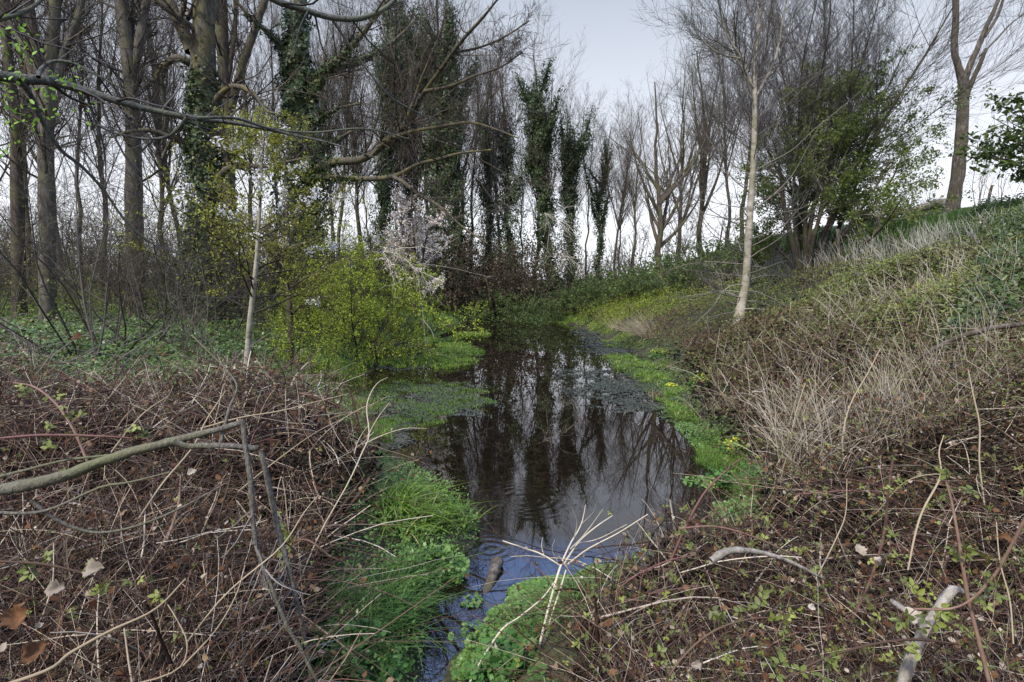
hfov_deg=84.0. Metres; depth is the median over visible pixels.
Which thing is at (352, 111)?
bare tree
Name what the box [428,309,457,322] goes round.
pond grass
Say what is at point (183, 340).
sapling
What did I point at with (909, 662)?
fallen branch
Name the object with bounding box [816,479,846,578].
dry stem
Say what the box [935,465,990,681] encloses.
bramble cane
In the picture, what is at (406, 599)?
nettle plant
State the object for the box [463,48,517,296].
ivy tree
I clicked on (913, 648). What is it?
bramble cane
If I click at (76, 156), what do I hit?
bare tree
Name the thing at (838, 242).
wooden post
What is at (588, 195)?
bare tree
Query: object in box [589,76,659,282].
bare tree
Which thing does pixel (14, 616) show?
fallen leaf
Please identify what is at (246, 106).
bare tree
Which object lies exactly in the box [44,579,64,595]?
fallen leaf
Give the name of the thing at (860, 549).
fallen leaf
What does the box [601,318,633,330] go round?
straw tuft
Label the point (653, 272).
foliage
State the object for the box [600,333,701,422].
pond grass
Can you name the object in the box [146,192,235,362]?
sapling
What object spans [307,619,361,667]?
nettle plant
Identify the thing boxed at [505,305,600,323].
pond grass
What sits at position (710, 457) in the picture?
shore grass
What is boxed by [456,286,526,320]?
green bush
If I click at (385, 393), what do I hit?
duckweed
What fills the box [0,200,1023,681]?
ground
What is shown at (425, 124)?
bare tree
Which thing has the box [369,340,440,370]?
algae mat
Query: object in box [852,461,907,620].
bramble cane
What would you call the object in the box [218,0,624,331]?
ivy clad tree
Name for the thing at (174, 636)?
bramble leaves
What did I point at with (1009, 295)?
dark bramble
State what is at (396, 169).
bare tree
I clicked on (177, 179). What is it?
bare tree
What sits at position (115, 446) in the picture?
dry stem
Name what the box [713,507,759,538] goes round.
nettle plant
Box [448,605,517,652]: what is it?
nettle plant
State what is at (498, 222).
bare tree
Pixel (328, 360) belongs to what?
lime bush
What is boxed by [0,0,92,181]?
bare tree
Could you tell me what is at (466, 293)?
brown bush
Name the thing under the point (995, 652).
bramble tangle
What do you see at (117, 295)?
bare shrub
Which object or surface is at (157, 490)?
dry stem
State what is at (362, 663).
nettle plant
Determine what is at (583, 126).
bare tree
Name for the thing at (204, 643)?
dry stem
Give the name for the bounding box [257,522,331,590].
bramble cane
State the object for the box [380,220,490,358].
dead branch
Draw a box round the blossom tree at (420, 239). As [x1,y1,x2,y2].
[372,182,452,313]
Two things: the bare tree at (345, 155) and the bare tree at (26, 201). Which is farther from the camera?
the bare tree at (345, 155)
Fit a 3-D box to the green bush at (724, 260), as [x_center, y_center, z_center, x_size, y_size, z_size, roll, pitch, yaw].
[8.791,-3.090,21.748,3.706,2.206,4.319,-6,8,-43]
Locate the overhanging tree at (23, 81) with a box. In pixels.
[0,0,442,282]
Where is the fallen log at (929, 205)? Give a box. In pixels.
[862,198,945,222]
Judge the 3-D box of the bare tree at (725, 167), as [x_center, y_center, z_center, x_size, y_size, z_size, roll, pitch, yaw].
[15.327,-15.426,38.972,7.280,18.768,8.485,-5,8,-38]
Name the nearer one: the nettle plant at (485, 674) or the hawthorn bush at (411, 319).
the nettle plant at (485, 674)
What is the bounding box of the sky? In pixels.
[0,0,1023,279]
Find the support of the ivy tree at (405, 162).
on the ground at (462, 542)
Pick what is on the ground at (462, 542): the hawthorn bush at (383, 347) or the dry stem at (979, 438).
the hawthorn bush at (383, 347)
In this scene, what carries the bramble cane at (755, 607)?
on the bramble tangle at (995, 652)
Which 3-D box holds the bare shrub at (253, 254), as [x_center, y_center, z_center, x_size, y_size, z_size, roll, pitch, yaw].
[-7.448,-2.695,17.691,4.218,5.106,4.594,5,8,42]
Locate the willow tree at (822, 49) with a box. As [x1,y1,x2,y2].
[641,0,1023,254]
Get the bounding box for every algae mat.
[357,379,504,449]
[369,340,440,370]
[554,368,684,419]
[568,329,639,355]
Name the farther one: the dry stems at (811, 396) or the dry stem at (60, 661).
the dry stems at (811, 396)
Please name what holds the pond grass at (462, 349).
in the water
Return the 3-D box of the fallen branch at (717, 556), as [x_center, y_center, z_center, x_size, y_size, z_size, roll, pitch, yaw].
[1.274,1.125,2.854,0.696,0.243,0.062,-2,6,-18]
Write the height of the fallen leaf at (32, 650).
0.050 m
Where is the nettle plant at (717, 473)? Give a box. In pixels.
[705,467,736,487]
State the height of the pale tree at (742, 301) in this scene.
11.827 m
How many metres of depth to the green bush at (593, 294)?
29.41 m
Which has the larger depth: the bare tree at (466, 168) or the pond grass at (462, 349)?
the bare tree at (466, 168)
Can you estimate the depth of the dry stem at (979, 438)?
3.79 m
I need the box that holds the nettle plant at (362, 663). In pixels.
[313,632,383,681]
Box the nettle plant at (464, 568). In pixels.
[425,556,469,585]
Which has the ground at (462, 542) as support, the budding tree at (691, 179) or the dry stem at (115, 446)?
the budding tree at (691, 179)
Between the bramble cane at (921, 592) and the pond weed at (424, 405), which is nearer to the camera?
the bramble cane at (921, 592)
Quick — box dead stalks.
[661,198,1023,298]
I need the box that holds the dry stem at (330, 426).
[311,387,331,478]
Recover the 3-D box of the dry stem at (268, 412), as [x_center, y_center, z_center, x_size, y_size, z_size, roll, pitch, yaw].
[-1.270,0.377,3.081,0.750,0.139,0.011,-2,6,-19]
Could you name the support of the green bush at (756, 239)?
on the ground at (462, 542)
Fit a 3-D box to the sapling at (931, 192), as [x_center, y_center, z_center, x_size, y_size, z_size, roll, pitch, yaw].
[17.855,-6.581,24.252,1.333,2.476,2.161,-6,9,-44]
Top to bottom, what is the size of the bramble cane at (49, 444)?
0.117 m
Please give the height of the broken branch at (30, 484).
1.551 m
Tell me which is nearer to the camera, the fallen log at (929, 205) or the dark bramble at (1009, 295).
the dark bramble at (1009, 295)
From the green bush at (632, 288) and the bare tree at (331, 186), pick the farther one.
the bare tree at (331, 186)
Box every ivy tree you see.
[333,1,428,278]
[344,0,421,294]
[368,0,497,307]
[409,0,493,312]
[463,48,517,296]
[471,29,538,307]
[512,1,596,308]
[543,73,606,295]
[578,85,645,291]
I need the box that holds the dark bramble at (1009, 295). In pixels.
[936,189,1023,360]
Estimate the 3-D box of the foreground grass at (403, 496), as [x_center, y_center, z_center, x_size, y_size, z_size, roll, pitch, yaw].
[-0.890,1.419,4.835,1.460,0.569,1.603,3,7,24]
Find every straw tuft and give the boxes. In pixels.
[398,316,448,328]
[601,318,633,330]
[614,309,665,338]
[675,376,788,426]
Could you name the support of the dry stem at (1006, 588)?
on the bramble tangle at (995, 652)
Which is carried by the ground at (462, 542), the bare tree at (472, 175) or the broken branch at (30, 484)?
the bare tree at (472, 175)
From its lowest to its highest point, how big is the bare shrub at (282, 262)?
4.505 m
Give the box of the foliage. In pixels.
[0,218,742,321]
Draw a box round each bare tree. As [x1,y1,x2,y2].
[0,0,87,305]
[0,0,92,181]
[0,0,113,307]
[14,0,163,298]
[56,0,146,298]
[63,0,238,302]
[86,0,191,297]
[185,0,320,280]
[230,0,310,279]
[254,0,377,255]
[273,0,409,280]
[288,0,363,257]
[309,0,380,292]
[322,5,378,203]
[337,94,376,247]
[365,15,427,236]
[366,0,478,269]
[368,9,432,269]
[373,82,421,231]
[397,0,440,211]
[420,4,525,234]
[435,0,503,267]
[454,10,530,242]
[466,47,528,255]
[508,19,589,299]
[509,109,534,263]
[554,72,606,286]
[574,91,617,273]
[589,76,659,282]
[600,81,669,270]
[610,124,642,270]
[665,0,772,246]
[721,0,805,238]
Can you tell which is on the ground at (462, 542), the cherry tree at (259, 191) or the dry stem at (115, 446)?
the cherry tree at (259, 191)
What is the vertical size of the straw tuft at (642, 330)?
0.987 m
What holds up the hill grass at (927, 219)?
on the ground at (462, 542)
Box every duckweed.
[342,345,485,424]
[607,357,709,434]
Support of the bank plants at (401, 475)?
on the ground at (462, 542)
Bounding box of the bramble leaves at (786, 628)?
[468,218,1023,681]
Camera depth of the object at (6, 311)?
20.98 m
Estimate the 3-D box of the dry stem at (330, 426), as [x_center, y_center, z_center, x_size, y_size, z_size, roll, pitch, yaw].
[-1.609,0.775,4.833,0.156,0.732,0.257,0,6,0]
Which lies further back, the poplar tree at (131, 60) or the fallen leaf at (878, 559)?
the poplar tree at (131, 60)
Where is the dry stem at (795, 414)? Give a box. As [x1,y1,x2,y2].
[790,383,805,455]
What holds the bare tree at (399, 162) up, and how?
on the ground at (462, 542)
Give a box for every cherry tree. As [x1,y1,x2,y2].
[102,103,351,370]
[176,102,388,358]
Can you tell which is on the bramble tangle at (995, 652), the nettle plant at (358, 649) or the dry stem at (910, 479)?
the dry stem at (910, 479)
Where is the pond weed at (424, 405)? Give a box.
[367,378,498,431]
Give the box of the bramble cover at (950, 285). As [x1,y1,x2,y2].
[574,221,1023,525]
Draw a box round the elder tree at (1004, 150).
[945,81,1023,183]
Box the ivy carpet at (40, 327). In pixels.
[0,293,402,424]
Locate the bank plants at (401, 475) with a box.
[169,309,480,681]
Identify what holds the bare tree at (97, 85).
on the ground at (462, 542)
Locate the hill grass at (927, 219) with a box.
[753,193,1023,274]
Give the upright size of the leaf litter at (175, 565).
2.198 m
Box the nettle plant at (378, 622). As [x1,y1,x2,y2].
[338,618,388,656]
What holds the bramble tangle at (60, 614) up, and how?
on the ground at (462, 542)
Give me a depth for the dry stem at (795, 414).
5.47 m
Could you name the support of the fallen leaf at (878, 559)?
on the bramble tangle at (995, 652)
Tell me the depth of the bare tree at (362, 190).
59.83 m
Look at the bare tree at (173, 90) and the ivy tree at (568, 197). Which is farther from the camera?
the ivy tree at (568, 197)
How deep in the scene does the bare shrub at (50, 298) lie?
9.66 m
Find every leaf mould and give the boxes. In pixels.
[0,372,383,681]
[573,234,1023,681]
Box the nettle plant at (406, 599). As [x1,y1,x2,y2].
[371,585,419,625]
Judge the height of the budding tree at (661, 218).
14.034 m
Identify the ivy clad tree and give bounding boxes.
[81,0,338,325]
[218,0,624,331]
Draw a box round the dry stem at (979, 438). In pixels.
[968,370,984,504]
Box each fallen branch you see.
[708,546,823,579]
[889,585,991,681]
[913,322,1023,364]
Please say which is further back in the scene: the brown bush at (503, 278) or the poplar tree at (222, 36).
the brown bush at (503, 278)
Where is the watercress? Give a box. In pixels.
[440,378,765,680]
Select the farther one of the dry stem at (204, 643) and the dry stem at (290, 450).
the dry stem at (290, 450)
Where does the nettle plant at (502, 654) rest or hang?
on the ground at (462, 542)
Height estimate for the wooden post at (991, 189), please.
0.914 m
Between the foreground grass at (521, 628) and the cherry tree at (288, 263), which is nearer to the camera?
the foreground grass at (521, 628)
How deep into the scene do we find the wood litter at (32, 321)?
10.99 m
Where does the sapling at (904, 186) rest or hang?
on the ground at (462, 542)
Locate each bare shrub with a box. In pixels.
[0,1,201,359]
[0,96,303,352]
[0,134,294,356]
[22,166,292,333]
[187,172,354,324]
[228,201,381,317]
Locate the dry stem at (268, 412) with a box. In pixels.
[200,393,348,428]
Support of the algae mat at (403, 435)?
on the water
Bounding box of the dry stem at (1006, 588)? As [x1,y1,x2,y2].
[996,522,1013,643]
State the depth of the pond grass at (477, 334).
22.71 m
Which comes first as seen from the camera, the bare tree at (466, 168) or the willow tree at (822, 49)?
the willow tree at (822, 49)
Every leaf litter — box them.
[0,344,478,681]
[429,221,1023,681]
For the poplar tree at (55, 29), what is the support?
on the ground at (462, 542)
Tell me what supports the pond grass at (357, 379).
on the ground at (462, 542)
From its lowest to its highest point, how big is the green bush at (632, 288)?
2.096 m
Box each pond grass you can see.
[305,390,394,440]
[306,358,370,386]
[375,335,485,369]
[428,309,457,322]
[454,331,490,336]
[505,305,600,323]
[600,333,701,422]
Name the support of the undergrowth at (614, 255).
on the ground at (462, 542)
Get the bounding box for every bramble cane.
[0,421,150,449]
[0,550,165,609]
[12,382,88,461]
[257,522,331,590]
[566,539,696,635]
[648,585,796,681]
[670,440,740,561]
[679,507,819,572]
[769,603,958,681]
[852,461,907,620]
[889,517,1023,634]
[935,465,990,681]
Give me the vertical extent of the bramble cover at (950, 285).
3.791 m
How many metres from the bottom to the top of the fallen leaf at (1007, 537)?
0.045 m
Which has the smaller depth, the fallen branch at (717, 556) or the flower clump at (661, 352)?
the fallen branch at (717, 556)
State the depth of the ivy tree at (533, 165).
36.24 m
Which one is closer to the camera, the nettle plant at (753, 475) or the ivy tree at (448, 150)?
the nettle plant at (753, 475)
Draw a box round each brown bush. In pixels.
[337,217,505,318]
[373,209,573,321]
[422,217,579,319]
[460,232,580,313]
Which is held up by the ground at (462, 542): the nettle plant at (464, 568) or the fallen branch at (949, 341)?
the nettle plant at (464, 568)
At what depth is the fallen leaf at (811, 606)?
2.12 m
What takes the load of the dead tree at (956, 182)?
on the ground at (462, 542)
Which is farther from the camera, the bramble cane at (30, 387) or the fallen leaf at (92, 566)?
the bramble cane at (30, 387)
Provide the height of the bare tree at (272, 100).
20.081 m
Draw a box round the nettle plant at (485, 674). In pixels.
[453,655,510,681]
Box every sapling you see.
[129,238,214,355]
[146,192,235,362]
[884,145,921,215]
[902,161,951,205]
[958,110,1002,207]
[969,114,1023,205]
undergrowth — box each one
[0,172,741,310]
[0,244,369,366]
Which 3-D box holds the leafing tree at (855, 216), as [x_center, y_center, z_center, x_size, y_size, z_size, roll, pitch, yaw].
[10.934,-5.554,18.262,7.701,7.448,6.197,-6,8,-42]
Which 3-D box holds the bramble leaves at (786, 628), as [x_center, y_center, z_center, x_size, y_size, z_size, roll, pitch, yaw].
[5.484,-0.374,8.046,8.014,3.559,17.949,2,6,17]
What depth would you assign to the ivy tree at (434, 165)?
33.95 m
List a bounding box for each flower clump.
[648,348,668,357]
[665,382,676,386]
[687,373,711,389]
[719,436,749,456]
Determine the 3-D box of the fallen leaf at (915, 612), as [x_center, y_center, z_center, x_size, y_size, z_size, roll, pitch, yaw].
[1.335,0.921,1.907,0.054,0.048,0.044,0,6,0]
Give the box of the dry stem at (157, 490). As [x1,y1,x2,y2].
[138,392,224,517]
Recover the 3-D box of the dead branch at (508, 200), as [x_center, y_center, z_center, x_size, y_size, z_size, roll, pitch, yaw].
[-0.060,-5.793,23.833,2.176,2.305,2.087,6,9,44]
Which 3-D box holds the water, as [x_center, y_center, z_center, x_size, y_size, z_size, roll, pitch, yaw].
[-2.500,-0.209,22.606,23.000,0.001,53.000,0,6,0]
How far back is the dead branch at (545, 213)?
24.93 m
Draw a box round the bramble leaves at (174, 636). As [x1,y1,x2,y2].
[0,338,388,681]
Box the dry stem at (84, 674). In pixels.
[68,605,187,681]
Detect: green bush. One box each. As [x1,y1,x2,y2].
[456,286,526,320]
[463,288,549,323]
[503,294,589,326]
[536,282,600,314]
[566,272,628,307]
[587,264,677,305]
[619,254,706,299]
[656,238,763,289]
[674,232,791,287]
[716,204,835,275]
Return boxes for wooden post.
[835,229,841,273]
[986,185,993,202]
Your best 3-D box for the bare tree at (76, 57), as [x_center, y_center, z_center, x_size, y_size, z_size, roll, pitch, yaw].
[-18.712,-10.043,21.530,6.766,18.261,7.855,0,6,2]
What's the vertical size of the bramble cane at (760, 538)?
0.400 m
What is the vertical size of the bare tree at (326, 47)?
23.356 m
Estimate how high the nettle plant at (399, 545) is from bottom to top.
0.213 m
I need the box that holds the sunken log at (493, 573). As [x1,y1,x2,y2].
[483,555,503,593]
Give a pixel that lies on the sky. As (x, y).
(616, 47)
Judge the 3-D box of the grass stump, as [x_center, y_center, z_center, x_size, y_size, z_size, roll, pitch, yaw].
[2.675,0.989,10.654,0.326,0.169,0.297,6,8,43]
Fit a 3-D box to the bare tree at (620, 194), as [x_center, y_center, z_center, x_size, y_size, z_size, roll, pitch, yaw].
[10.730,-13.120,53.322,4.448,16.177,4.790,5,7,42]
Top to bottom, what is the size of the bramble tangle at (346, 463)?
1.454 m
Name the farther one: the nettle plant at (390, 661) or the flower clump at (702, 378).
the flower clump at (702, 378)
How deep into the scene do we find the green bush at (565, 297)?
30.41 m
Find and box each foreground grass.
[254,532,529,680]
[345,465,492,549]
[434,556,669,675]
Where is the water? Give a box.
[343,313,736,681]
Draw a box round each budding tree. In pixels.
[581,33,743,273]
[631,10,736,254]
[662,2,747,256]
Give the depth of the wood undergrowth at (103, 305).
15.95 m
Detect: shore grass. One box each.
[277,327,413,442]
[689,428,782,512]
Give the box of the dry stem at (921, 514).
[907,435,943,569]
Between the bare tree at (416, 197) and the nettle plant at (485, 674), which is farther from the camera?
the bare tree at (416, 197)
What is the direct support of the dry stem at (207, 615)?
on the bramble tangle at (60, 614)
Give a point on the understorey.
(173, 240)
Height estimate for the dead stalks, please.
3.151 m
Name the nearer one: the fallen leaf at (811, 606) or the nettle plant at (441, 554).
the fallen leaf at (811, 606)
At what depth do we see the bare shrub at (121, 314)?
10.54 m
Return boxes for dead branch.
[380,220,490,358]
[477,175,533,229]
[536,243,581,275]
[538,200,593,277]
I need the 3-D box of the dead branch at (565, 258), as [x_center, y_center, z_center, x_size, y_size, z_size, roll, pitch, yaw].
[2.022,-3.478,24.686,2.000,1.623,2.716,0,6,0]
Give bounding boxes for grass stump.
[646,390,662,398]
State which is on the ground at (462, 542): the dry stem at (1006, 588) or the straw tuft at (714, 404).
the straw tuft at (714, 404)
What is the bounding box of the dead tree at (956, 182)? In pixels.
[910,0,1023,211]
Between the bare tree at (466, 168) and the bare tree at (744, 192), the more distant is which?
the bare tree at (466, 168)
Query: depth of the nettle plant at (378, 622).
3.12 m
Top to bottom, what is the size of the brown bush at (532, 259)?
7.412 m
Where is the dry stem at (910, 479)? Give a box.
[876,474,955,512]
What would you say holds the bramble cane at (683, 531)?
on the bramble tangle at (995, 652)
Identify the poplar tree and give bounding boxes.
[0,0,83,317]
[0,0,151,324]
[61,0,183,317]
[154,0,283,298]
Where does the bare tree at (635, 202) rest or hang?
on the ground at (462, 542)
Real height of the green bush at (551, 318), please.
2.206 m
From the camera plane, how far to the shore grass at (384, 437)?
12.08 m
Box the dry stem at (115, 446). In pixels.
[111,396,167,452]
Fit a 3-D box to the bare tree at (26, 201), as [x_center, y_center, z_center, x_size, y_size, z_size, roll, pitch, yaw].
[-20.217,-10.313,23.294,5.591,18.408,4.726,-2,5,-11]
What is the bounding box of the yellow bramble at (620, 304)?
[559,276,758,344]
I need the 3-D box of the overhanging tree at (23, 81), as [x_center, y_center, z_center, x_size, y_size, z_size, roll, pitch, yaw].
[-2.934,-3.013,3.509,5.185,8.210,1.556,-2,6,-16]
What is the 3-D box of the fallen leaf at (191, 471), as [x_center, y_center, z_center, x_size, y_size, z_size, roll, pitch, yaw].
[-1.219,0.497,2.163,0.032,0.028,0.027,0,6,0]
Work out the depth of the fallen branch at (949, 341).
5.84 m
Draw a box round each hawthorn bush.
[254,221,488,372]
[257,234,392,348]
[322,212,450,338]
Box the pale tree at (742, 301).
[631,0,955,331]
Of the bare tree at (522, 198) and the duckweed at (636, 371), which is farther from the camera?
the bare tree at (522, 198)
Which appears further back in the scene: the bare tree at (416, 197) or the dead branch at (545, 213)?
the bare tree at (416, 197)
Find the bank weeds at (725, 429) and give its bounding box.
[439,313,822,681]
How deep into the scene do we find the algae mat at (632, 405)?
11.32 m
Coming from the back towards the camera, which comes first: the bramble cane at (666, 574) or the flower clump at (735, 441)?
the flower clump at (735, 441)
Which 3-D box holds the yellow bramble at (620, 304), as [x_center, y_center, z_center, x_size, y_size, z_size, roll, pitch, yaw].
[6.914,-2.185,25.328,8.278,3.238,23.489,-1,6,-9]
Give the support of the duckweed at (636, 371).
on the water
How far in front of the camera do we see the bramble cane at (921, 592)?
1.80 m
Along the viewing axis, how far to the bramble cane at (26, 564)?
1.97 m
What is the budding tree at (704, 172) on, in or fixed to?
on the ground at (462, 542)
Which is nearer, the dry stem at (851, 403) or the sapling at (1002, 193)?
the dry stem at (851, 403)
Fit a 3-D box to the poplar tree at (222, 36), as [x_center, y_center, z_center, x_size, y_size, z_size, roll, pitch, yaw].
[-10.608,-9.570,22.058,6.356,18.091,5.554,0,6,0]
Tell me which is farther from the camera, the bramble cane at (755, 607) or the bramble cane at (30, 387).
the bramble cane at (30, 387)
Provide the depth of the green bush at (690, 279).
22.81 m
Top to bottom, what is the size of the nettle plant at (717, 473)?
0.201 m
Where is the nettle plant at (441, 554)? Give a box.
[412,533,458,571]
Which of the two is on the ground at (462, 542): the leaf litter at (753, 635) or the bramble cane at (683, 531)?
the leaf litter at (753, 635)
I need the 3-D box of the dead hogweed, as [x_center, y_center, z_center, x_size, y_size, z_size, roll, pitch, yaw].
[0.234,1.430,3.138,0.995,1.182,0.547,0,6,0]
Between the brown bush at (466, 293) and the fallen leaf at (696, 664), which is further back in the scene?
the brown bush at (466, 293)
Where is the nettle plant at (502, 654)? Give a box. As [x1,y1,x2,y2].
[475,623,547,681]
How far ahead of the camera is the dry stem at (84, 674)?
1.73 m
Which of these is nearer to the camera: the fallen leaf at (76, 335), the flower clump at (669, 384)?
the fallen leaf at (76, 335)
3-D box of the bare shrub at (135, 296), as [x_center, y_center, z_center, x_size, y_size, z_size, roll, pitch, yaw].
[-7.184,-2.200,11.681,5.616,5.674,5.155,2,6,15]
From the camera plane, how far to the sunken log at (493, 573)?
4.23 m
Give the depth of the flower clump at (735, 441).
7.06 m
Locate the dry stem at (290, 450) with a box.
[238,417,344,491]
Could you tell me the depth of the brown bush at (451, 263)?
31.86 m
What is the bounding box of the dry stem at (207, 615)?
[165,496,317,672]
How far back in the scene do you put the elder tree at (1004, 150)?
14.04 m
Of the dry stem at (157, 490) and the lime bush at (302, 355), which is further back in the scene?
the lime bush at (302, 355)
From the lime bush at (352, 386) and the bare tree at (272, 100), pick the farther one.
the bare tree at (272, 100)
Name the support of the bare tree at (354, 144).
on the ground at (462, 542)
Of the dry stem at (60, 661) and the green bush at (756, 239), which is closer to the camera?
the dry stem at (60, 661)
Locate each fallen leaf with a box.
[0,604,27,628]
[21,641,47,662]
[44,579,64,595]
[71,332,82,340]
[82,557,103,576]
[187,468,196,474]
[691,660,701,669]
[808,603,815,610]
[855,544,867,555]
[874,557,882,564]
[904,607,921,624]
[997,532,1012,543]
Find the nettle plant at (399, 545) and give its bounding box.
[387,538,436,570]
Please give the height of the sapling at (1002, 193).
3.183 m
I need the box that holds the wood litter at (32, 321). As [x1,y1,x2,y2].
[0,300,338,412]
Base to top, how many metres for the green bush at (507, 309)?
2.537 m
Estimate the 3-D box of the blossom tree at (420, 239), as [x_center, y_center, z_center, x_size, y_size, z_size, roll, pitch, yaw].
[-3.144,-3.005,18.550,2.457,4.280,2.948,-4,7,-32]
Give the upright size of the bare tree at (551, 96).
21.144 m
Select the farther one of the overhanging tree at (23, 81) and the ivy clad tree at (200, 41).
the ivy clad tree at (200, 41)
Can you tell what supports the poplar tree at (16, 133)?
on the ground at (462, 542)
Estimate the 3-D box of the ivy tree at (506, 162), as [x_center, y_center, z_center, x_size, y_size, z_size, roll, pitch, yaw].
[-0.390,-10.771,37.802,5.636,18.468,5.505,-3,7,-24]
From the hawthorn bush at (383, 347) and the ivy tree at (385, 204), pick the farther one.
the ivy tree at (385, 204)
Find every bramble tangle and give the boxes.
[0,330,554,681]
[397,220,1023,681]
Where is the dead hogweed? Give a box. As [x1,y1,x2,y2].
[469,502,647,681]
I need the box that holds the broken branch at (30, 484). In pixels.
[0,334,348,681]
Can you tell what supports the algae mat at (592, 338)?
on the water
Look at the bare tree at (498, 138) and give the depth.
60.40 m
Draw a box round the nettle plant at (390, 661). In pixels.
[360,645,413,681]
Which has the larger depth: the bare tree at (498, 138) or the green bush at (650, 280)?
the bare tree at (498, 138)
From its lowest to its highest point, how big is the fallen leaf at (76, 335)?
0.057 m
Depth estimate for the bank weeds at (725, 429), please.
7.64 m
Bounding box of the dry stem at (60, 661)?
[9,578,185,681]
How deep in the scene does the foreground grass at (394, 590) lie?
3.44 m
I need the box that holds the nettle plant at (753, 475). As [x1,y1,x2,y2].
[741,462,778,491]
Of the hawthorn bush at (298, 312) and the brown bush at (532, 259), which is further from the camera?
the brown bush at (532, 259)
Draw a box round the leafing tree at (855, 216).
[732,42,975,283]
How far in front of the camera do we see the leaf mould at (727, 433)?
4.33 m
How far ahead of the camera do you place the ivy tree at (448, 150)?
33.78 m
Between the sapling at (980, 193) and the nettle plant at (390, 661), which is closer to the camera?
the nettle plant at (390, 661)
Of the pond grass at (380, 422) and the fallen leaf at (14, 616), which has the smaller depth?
the fallen leaf at (14, 616)
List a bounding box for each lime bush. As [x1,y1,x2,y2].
[265,305,343,370]
[280,328,367,381]
[320,364,370,392]
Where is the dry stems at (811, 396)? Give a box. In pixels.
[668,230,1023,501]
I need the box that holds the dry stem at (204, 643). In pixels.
[183,567,244,665]
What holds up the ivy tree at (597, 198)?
on the ground at (462, 542)
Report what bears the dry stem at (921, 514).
on the bramble tangle at (995, 652)
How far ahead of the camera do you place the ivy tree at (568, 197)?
37.35 m
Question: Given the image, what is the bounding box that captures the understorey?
[0,100,428,358]
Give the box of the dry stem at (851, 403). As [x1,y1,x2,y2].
[842,348,880,460]
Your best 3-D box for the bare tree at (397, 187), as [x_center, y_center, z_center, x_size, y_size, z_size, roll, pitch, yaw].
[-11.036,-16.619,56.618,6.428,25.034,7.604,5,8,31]
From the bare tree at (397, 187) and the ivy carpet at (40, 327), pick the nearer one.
the ivy carpet at (40, 327)
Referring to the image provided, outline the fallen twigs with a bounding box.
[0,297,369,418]
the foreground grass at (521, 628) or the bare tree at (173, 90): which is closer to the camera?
the foreground grass at (521, 628)
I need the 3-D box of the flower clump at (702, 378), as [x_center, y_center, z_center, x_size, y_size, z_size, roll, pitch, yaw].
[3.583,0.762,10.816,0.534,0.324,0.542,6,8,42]
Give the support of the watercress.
on the water

